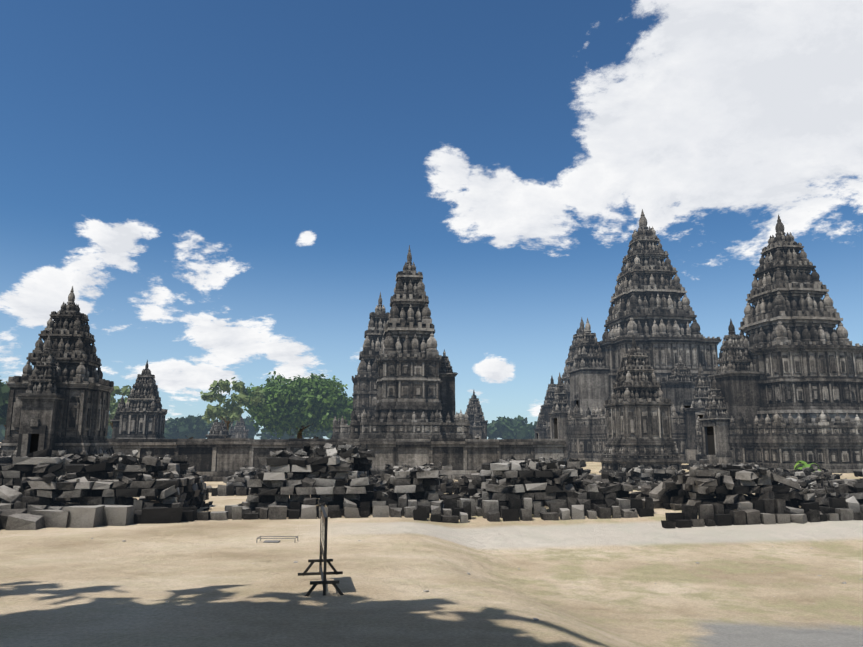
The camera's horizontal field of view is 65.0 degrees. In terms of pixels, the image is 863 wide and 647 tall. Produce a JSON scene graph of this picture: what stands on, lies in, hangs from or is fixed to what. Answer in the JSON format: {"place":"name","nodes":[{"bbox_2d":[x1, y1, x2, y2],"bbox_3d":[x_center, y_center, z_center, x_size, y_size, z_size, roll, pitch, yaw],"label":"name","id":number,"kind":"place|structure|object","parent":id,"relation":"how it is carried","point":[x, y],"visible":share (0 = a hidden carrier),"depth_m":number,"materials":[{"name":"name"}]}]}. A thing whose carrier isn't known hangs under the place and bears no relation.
{"place":"outdoors","nodes":[
{"label":"outdoors","id":0,"kind":"place"},
{"bbox_2d":[293,426,332,438],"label":"trees","id":1,"kind":"object","parent":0,"point":[320,434],"depth_m":324.92,"materials":[{"name":"green plant"}]},
{"bbox_2d":[0,442,862,646],"bbox_3d":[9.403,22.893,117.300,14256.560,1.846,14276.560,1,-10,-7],"label":"ground","id":2,"kind":"structure","parent":0,"point":[586,582],"depth_m":12.78,"materials":[{"name":"beige sand"}]},
{"bbox_2d":[0,424,4,441],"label":"tree","id":3,"kind":"object","parent":2,"relation":"on","point":[2,431],"visible":0.12,"depth_m":285.12,"materials":[{"name":"green plant"}]},
{"bbox_2d":[0,380,9,436],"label":"dark tree","id":4,"kind":"object","parent":2,"relation":"on","point":[4,393],"depth_m":121.28,"materials":[{"name":"green plant"}]},
{"bbox_2d":[0,286,113,456],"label":"temple","id":5,"kind":"structure","parent":2,"relation":"on","point":[59,394],"depth_m":44.42,"materials":[{"name":"stone"}]},
{"bbox_2d":[110,360,167,438],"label":"temple","id":6,"kind":"structure","parent":2,"relation":"on","point":[142,413],"depth_m":90.33,"materials":[{"name":"stone"}]},
{"bbox_2d":[106,425,176,438],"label":"trees","id":7,"kind":"object","parent":2,"relation":"on","point":[170,435],"visible":0.06,"depth_m":316.44,"materials":[{"name":"green plant"}]},
{"bbox_2d":[164,417,180,438],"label":"trees","id":8,"kind":"object","parent":2,"relation":"on","point":[175,420],"visible":0.02,"depth_m":342.63,"materials":[{"name":"green plant"}]},
{"bbox_2d":[166,415,219,438],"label":"trees","id":9,"kind":"object","parent":2,"relation":"on","point":[196,427],"depth_m":317.32,"materials":[{"name":"green plant"}]},
{"bbox_2d":[213,409,243,431],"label":"trees","id":10,"kind":"object","parent":2,"relation":"on","point":[228,423],"visible":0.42,"depth_m":179.87,"materials":[{"name":"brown plant"}]},
{"bbox_2d":[200,377,265,423],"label":"tree","id":11,"kind":"object","parent":10,"relation":"attached to","point":[233,410],"visible":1,"depth_m":178.13,"materials":[{"name":"green plant"}]},
{"bbox_2d":[208,417,259,437],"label":"trees","id":12,"kind":"object","parent":2,"relation":"on","point":[252,433],"visible":0.08,"depth_m":376.54,"materials":[{"name":"green plant"}]},
{"bbox_2d":[229,416,248,437],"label":"temple","id":13,"kind":"structure","parent":2,"relation":"on","point":[239,430],"depth_m":240.86,"materials":[{"name":"stone"}]},
{"bbox_2d":[256,536,297,542],"bbox_3d":[-4.071,5.723,17.893,1.020,0.156,0.370,0,-10,1],"label":"bench","id":14,"kind":"object","parent":2,"relation":"on","point":[270,541],"visible":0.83,"depth_m":17.84,"materials":[{"name":"grey stone"}]},
{"bbox_2d":[256,428,304,438],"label":"tree line foliage","id":15,"kind":"object","parent":2,"relation":"on","point":[265,435],"depth_m":379.59,"materials":[{"name":"green plant"}]},
{"bbox_2d":[244,371,352,437],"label":"banyan tree","id":16,"kind":"object","parent":2,"relation":"on","point":[317,402],"depth_m":190.06,"materials":[{"name":"green plant"}]},
{"bbox_2d":[298,505,343,595],"bbox_3d":[-1.635,3.391,10.204,0.720,1.102,1.790,2,-10,-11],"label":"sign frame","id":17,"kind":"object","parent":2,"relation":"on","point":[323,573],"visible":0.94,"depth_m":9.43,"materials":[{"name":"black metal"}]},
{"bbox_2d":[321,517,324,549],"bbox_3d":[-1.635,3.173,10.242,0.028,0.320,1.530,2,-10,-11],"label":"sign sheet","id":18,"kind":"object","parent":17,"relation":"attached to","point":[322,532],"visible":0.39,"depth_m":10.28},
{"bbox_2d":[320,512,324,545],"bbox_3d":[-1.635,3.151,10.246,0.039,0.405,1.615,2,-10,-11],"label":"sign text","id":19,"kind":"object","parent":18,"relation":"on","point":[323,525],"visible":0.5,"depth_m":10.16},
{"bbox_2d":[107,418,567,481],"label":"enclosure wall","id":20,"kind":"structure","parent":2,"relation":"on","point":[219,454],"depth_m":60.52,"materials":[{"name":"stone"}]},
{"bbox_2d":[331,292,388,438],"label":"temple","id":21,"kind":"structure","parent":2,"relation":"on","point":[364,380],"depth_m":113.88,"materials":[{"name":"stone"}]},
{"bbox_2d":[349,245,472,438],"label":"temple","id":22,"kind":"structure","parent":2,"relation":"on","point":[415,381],"depth_m":76.65,"materials":[{"name":"stone"}]},
{"bbox_2d":[0,441,862,529],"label":"stone rubble","id":23,"kind":"object","parent":2,"relation":"on","point":[56,489],"visible":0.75,"depth_m":24.85,"materials":[{"name":"stone"}]},
{"bbox_2d":[91,538,861,620],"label":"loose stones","id":24,"kind":"object","parent":2,"relation":"on","point":[536,619],"visible":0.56,"depth_m":14.90,"materials":[{"name":"grey stone"}]},
{"bbox_2d":[466,391,487,438],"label":"temple","id":25,"kind":"structure","parent":2,"relation":"on","point":[478,425],"depth_m":162.88,"materials":[{"name":"stone"}]},
{"bbox_2d":[487,415,532,438],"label":"trees","id":26,"kind":"object","parent":2,"relation":"on","point":[496,429],"visible":0.65,"depth_m":335.76,"materials":[{"name":"green plant"}]},
{"bbox_2d":[502,418,536,438],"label":"trees","id":27,"kind":"object","parent":2,"relation":"on","point":[520,431],"visible":0.4,"depth_m":327.55,"materials":[{"name":"green plant"}]},
{"bbox_2d":[533,318,584,438],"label":"temple","id":28,"kind":"structure","parent":2,"relation":"on","point":[542,429],"depth_m":158.95,"materials":[{"name":"stone"}]},
{"bbox_2d":[548,209,721,463],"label":"temple","id":29,"kind":"structure","parent":2,"relation":"on","point":[651,311],"depth_m":118.31,"materials":[{"name":"stone"}]},
{"bbox_2d":[598,335,684,474],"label":"temple","id":30,"kind":"structure","parent":2,"relation":"on","point":[638,419],"depth_m":70.59,"materials":[{"name":"stone"}]},
{"bbox_2d":[682,214,862,472],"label":"temple","id":31,"kind":"structure","parent":2,"relation":"on","point":[786,388],"depth_m":81.30,"materials":[{"name":"stone"}]},
{"bbox_2d":[794,461,820,471],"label":"palm shrub","id":32,"kind":"object","parent":2,"relation":"on","point":[804,464],"visible":0.48,"depth_m":71.94,"materials":[{"name":"green plant"}]},
{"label":"pale tree trunk","id":33,"kind":"object","parent":2,"relation":"on","visible":0},
{"bbox_2d":[108,385,131,425],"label":"tree","id":34,"kind":"object","parent":33,"relation":"on","point":[124,391],"visible":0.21,"depth_m":169.03,"materials":[{"name":"green plant"}]},
{"bbox_2d":[0,0,862,438],"label":"sky","id":35,"kind":"structure","parent":0,"point":[223,189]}
]}

